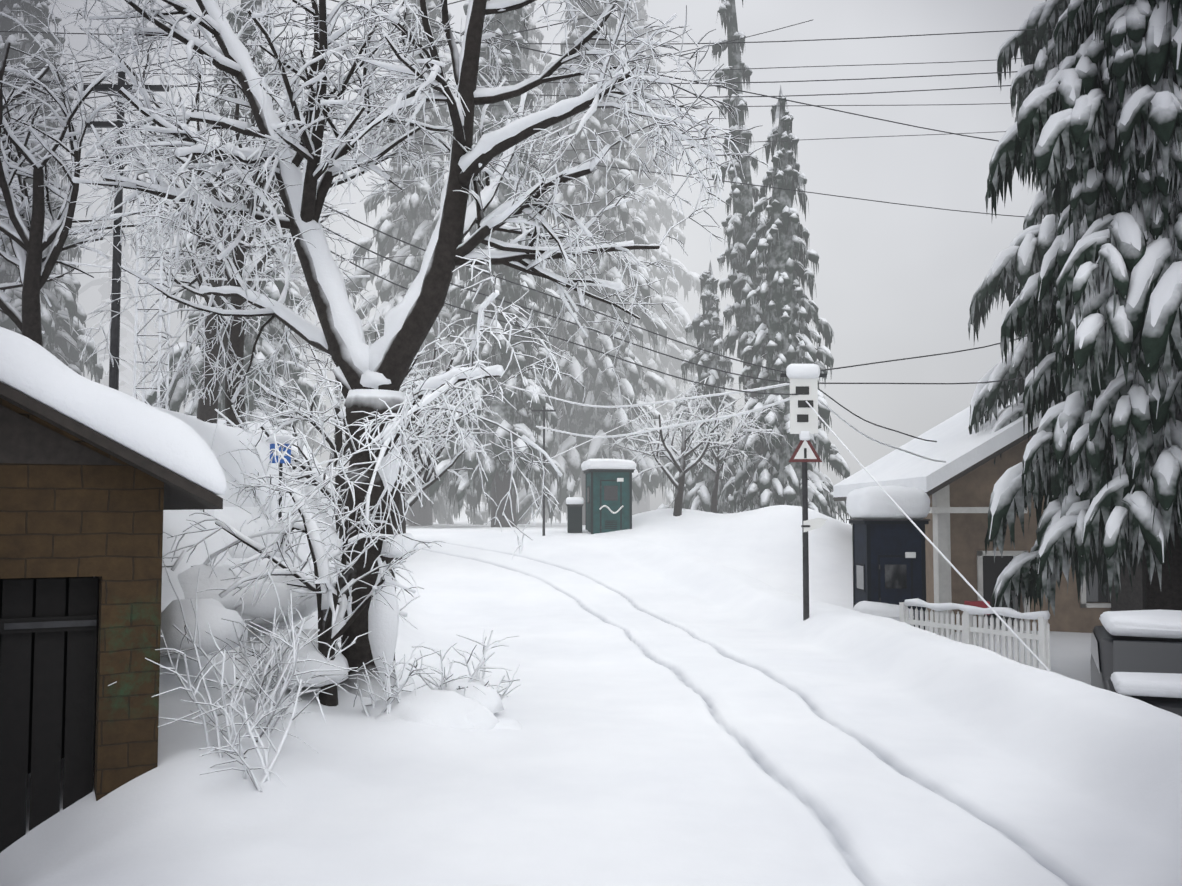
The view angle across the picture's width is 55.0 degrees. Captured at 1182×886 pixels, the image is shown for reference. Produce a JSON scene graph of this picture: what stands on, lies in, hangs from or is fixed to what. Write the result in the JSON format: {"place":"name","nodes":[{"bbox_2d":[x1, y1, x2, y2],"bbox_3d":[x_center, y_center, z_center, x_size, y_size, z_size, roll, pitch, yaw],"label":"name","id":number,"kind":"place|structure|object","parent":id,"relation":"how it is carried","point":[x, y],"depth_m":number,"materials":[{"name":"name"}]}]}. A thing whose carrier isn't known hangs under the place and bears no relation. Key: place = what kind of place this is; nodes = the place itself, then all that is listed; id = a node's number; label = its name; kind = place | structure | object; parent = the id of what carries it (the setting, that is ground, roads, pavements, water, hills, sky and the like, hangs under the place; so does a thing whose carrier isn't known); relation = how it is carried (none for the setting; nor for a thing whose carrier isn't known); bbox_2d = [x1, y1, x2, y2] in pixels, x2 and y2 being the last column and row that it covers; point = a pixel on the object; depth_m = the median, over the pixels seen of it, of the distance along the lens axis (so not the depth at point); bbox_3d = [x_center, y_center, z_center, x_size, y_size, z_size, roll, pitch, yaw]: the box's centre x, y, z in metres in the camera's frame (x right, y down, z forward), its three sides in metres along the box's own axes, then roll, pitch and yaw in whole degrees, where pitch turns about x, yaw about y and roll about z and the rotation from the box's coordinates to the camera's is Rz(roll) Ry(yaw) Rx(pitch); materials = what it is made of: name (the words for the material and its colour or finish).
{"place":"outdoors","nodes":[
{"label":"outdoors","id":0,"kind":"place"},
{"bbox_2d":[269,436,292,443],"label":"snow cap","id":1,"kind":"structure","parent":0,"point":[281,439],"depth_m":16.38,"materials":[{"name":"white snow"}]},
{"bbox_2d":[0,0,1051,670],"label":"overhead wires","id":2,"kind":"object","parent":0,"point":[54,82],"depth_m":24.67,"materials":[{"name":"grey"}]},
{"bbox_2d":[14,0,1047,512],"label":"sky","id":3,"kind":"structure","parent":0,"point":[893,281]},
{"bbox_2d":[566,497,583,503],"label":"snow cap","id":4,"kind":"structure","parent":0,"point":[574,500],"depth_m":38.45,"materials":[{"name":"white snow"}]},
{"bbox_2d":[5,406,1181,885],"bbox_3d":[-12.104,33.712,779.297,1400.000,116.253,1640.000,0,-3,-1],"label":"ground snow","id":5,"kind":"structure","parent":0,"point":[693,698],"depth_m":10.53,"materials":[{"name":"white snow"}]},
{"bbox_2d":[0,55,83,367],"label":"tree","id":6,"kind":"object","parent":5,"relation":"on","point":[18,292],"depth_m":51.26,"materials":[{"name":"grey plant"}]},
{"bbox_2d":[0,20,101,333],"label":"bare tree","id":7,"kind":"object","parent":5,"relation":"on","point":[25,138],"depth_m":23.37,"materials":[{"name":"white plant"}]},
{"bbox_2d":[0,16,103,383],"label":"conifer tree","id":8,"kind":"object","parent":5,"relation":"on","point":[66,313],"depth_m":51.40,"materials":[{"name":"grey plant"}]},
{"bbox_2d":[0,9,176,346],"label":"bare tree","id":9,"kind":"object","parent":5,"relation":"on","point":[30,241],"depth_m":17.67,"materials":[{"name":"white plant"}]},
{"bbox_2d":[0,382,222,848],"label":"shed","id":10,"kind":"structure","parent":5,"relation":"on","point":[81,505],"depth_m":9.26,"materials":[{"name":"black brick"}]},
{"bbox_2d":[0,327,227,494],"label":"roof snow","id":11,"kind":"structure","parent":10,"relation":"on","point":[44,376],"depth_m":9.04,"materials":[{"name":"white snow"}]},
{"bbox_2d":[78,75,149,395],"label":"conifer tree","id":12,"kind":"object","parent":5,"relation":"on","point":[105,290],"depth_m":96.78,"materials":[{"name":"grey plant"}]},
{"bbox_2d":[73,72,168,390],"bbox_3d":[-7.555,-3.069,18.103,1.500,5.793,0.150,0,-3,-1],"label":"utility pole","id":13,"kind":"object","parent":5,"relation":"on","point":[114,337],"depth_m":18.07,"materials":[{"name":"wood"}]},
{"bbox_2d":[102,173,156,398],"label":"conifer tree","id":14,"kind":"object","parent":5,"relation":"on","point":[128,373],"depth_m":123.90,"materials":[{"name":"grey plant"}]},
{"bbox_2d":[133,179,172,409],"bbox_3d":[-8.516,-2.557,22.065,0.516,5.104,0.516,0,-3,-1],"label":"lattice mast","id":15,"kind":"object","parent":5,"relation":"on","point":[144,338],"depth_m":21.96,"materials":[{"name":"grey metal"}]},
{"bbox_2d":[38,0,386,423],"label":"bare tree","id":16,"kind":"object","parent":5,"relation":"on","point":[206,412],"depth_m":30.79,"materials":[{"name":"white plant"}]},
{"bbox_2d":[43,0,388,429],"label":"bare tree","id":17,"kind":"object","parent":5,"relation":"on","point":[237,342],"depth_m":23.98,"materials":[{"name":"white plant"}]},
{"bbox_2d":[141,0,319,445],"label":"conifer tree","id":18,"kind":"object","parent":5,"relation":"on","point":[178,390],"depth_m":47.18,"materials":[{"name":"grey plant"}]},
{"bbox_2d":[270,444,290,521],"bbox_3d":[-4.490,0.783,16.398,0.300,1.542,0.080,0,-3,-1],"label":"blue sign","id":19,"kind":"object","parent":5,"relation":"on","point":[286,457],"depth_m":16.40,"materials":[{"name":"metal"}]},
{"bbox_2d":[272,106,328,475],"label":"conifer tree","id":20,"kind":"object","parent":5,"relation":"on","point":[304,291],"depth_m":70.07,"materials":[{"name":"grey plant"}]},
{"bbox_2d":[108,409,521,791],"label":"roadside shrubs","id":21,"kind":"object","parent":5,"relation":"on","point":[195,624],"depth_m":11.46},
{"bbox_2d":[198,284,454,539],"bbox_3d":[-4.592,-0.452,20.692,4.489,5.085,4.243,0,-3,-1],"label":"bare tree","id":22,"kind":"object","parent":5,"relation":"on","point":[336,445],"depth_m":20.46,"materials":[{"name":"white plant"}]},
{"bbox_2d":[328,0,479,525],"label":"conifer tree","id":23,"kind":"object","parent":5,"relation":"on","point":[408,215],"depth_m":57.16,"materials":[{"name":"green plant"}]},
{"bbox_2d":[313,286,503,559],"bbox_3d":[-4.777,-0.642,32.758,6.624,8.375,5.311,-2,-4,31],"label":"bare tree","id":24,"kind":"object","parent":5,"relation":"on","point":[439,444],"depth_m":32.65,"materials":[{"name":"white plant"}]},
{"bbox_2d":[48,0,769,705],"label":"bare tree","id":25,"kind":"object","parent":5,"relation":"on","point":[378,412],"depth_m":12.68,"materials":[{"name":"white plant"}]},
{"bbox_2d":[375,50,483,524],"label":"conifer tree","id":26,"kind":"object","parent":5,"relation":"on","point":[442,512],"depth_m":64.86,"materials":[{"name":"grey plant"}]},
{"bbox_2d":[432,276,458,521],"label":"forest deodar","id":27,"kind":"object","parent":5,"relation":"on","point":[456,278],"depth_m":77.63,"materials":[{"name":"grey plant"}]},
{"bbox_2d":[453,491,483,520],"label":"conifer tree","id":28,"kind":"object","parent":5,"relation":"on","point":[464,517],"depth_m":87.34,"materials":[{"name":"white plant"}]},
{"bbox_2d":[405,0,563,526],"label":"conifer tree","id":29,"kind":"object","parent":5,"relation":"on","point":[523,419],"depth_m":51.40,"materials":[{"name":"grey plant"}]},
{"bbox_2d":[480,499,566,523],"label":"conifer tree","id":30,"kind":"object","parent":5,"relation":"on","point":[485,514],"depth_m":69.73,"materials":[{"name":"grey plant"}]},
{"bbox_2d":[467,2,581,523],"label":"conifer tree","id":31,"kind":"object","parent":5,"relation":"on","point":[535,60],"depth_m":70.54,"materials":[{"name":"grey plant"}]},
{"bbox_2d":[532,406,555,535],"bbox_3d":[-1.575,1.026,37.986,0.800,4.540,0.100,0,-3,-1],"label":"pole","id":32,"kind":"object","parent":5,"relation":"on","point":[543,525],"depth_m":37.99,"materials":[{"name":"wood"}]},
{"bbox_2d":[567,504,582,532],"bbox_3d":[-0.550,2.579,38.709,0.560,0.960,0.560,0,-3,-1],"label":"bin","id":33,"kind":"object","parent":5,"relation":"on","point":[574,518],"depth_m":38.46,"materials":[{"name":"black"}]},
{"bbox_2d":[516,0,677,525],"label":"conifer tree","id":34,"kind":"object","parent":5,"relation":"on","point":[603,389],"depth_m":58.80,"materials":[{"name":"grey plant"}]},
{"bbox_2d":[583,469,634,533],"bbox_3d":[0.597,2.079,38.957,1.758,2.305,1.758,0,-3,-1],"label":"utility cabinet","id":35,"kind":"object","parent":5,"relation":"on","point":[608,505],"depth_m":38.28,"materials":[{"name":"green"}]},
{"bbox_2d":[581,459,635,469],"bbox_3d":[0.596,0.760,39.040,1.724,0.406,1.718,0,-4,-8],"label":"snow cap","id":36,"kind":"object","parent":35,"relation":"on","point":[607,464],"depth_m":38.22,"materials":[{"name":"white snow"}]},
{"bbox_2d":[619,0,704,514],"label":"conifer tree","id":37,"kind":"object","parent":5,"relation":"on","point":[655,213],"depth_m":77.54,"materials":[{"name":"grey plant"}]},
{"bbox_2d":[603,378,759,515],"bbox_3d":[3.164,0.208,40.368,5.556,5.102,5.068,0,-3,-1],"label":"bare tree","id":38,"kind":"object","parent":5,"relation":"on","point":[662,441],"depth_m":39.52,"materials":[{"name":"white plant"}]},
{"bbox_2d":[658,260,739,513],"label":"conifer tree","id":39,"kind":"object","parent":5,"relation":"on","point":[706,324],"depth_m":49.91,"materials":[{"name":"green plant"}]},
{"bbox_2d":[663,384,790,512],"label":"bare tree","id":40,"kind":"object","parent":5,"relation":"on","point":[716,468],"depth_m":41.70,"materials":[{"name":"white plant"}]},
{"bbox_2d":[712,0,768,484],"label":"conifer tree","id":41,"kind":"object","parent":5,"relation":"on","point":[739,281],"depth_m":48.33,"materials":[{"name":"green plant"}]},
{"bbox_2d":[708,86,853,524],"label":"conifer tree","id":42,"kind":"object","parent":5,"relation":"on","point":[789,307],"depth_m":45.07,"materials":[{"name":"green plant"}]},
{"bbox_2d":[780,373,826,620],"bbox_3d":[4.154,1.056,22.008,0.900,5.067,0.186,0,-3,-1],"label":"sign pole","id":43,"kind":"object","parent":5,"relation":"on","point":[803,416],"depth_m":22.01,"materials":[{"name":"white metal"}]},
{"bbox_2d":[786,364,819,378],"bbox_3d":[4.135,-1.393,22.130,0.657,0.300,0.300,0,-3,-1],"label":"snow cap","id":44,"kind":"object","parent":43,"relation":"on","point":[802,371],"depth_m":22.00,"materials":[{"name":"white snow"}]},
{"bbox_2d":[799,431,810,439],"bbox_3d":[4.155,-0.149,22.045,0.220,0.200,0.120,0,-3,-1],"label":"cap","id":45,"kind":"object","parent":43,"relation":"attached to","point":[804,435],"depth_m":21.99,"materials":[{"name":"white snow"}]},
{"bbox_2d":[853,601,909,624],"bbox_3d":[6.102,3.583,23.723,1.223,0.556,0.720,0,-3,-1],"label":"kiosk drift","id":46,"kind":"object","parent":5,"relation":"on","point":[887,610],"depth_m":23.43,"materials":[{"name":"white snow"}]},
{"bbox_2d":[847,519,929,629],"bbox_3d":[6.439,3.001,24.564,1.420,2.705,1.420,0,-3,-1],"label":"kiosk","id":47,"kind":"object","parent":5,"relation":"on","point":[889,561],"depth_m":23.99,"materials":[{"name":"blue metal"}]},
{"bbox_2d":[846,486,929,518],"bbox_3d":[6.439,1.309,24.668,1.561,0.747,1.562,0,-3,-1],"label":"snow cap","id":48,"kind":"object","parent":47,"relation":"on","point":[873,502],"depth_m":23.95,"materials":[{"name":"white snow"}]},
{"bbox_2d":[833,393,1110,636],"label":"house","id":49,"kind":"structure","parent":5,"relation":"on","point":[957,487],"depth_m":27.57,"materials":[{"name":"brown"}]},
{"bbox_2d":[899,602,1050,670],"bbox_3d":[6.897,3.707,20.655,0.110,1.360,3.520,2,-4,-27],"label":"picket fence","id":50,"kind":"object","parent":5,"relation":"on","point":[969,628],"depth_m":20.23,"materials":[{"name":"white paint"}]},
{"bbox_2d":[904,598,1049,619],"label":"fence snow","id":51,"kind":"structure","parent":50,"relation":"on","point":[1002,611],"depth_m":20.49,"materials":[{"name":"white snow"}]},
{"bbox_2d":[968,0,1142,610],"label":"conifer tree","id":52,"kind":"object","parent":5,"relation":"on","point":[1017,263],"depth_m":28.25,"materials":[{"name":"green plant"}]},
{"bbox_2d":[984,0,1181,629],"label":"conifer tree","id":53,"kind":"object","parent":5,"relation":"on","point":[1093,134],"depth_m":19.01,"materials":[{"name":"green plant"}]},
{"bbox_2d":[1090,626,1181,716],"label":"car","id":54,"kind":"object","parent":5,"relation":"on","point":[1104,639],"depth_m":14.03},
{"bbox_2d":[1099,609,1181,638],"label":"snow","id":55,"kind":"structure","parent":54,"relation":"on","point":[1159,623],"depth_m":14.15,"materials":[{"name":"white snow"}]},
{"bbox_2d":[1111,672,1181,697],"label":"snow","id":56,"kind":"structure","parent":54,"relation":"on","point":[1168,685],"depth_m":12.79,"materials":[{"name":"white snow"}]},
{"bbox_2d":[1090,631,1181,673],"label":"windows","id":57,"kind":"structure","parent":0,"point":[1147,656],"depth_m":13.84,"materials":[{"name":"grey glass"}]}
]}

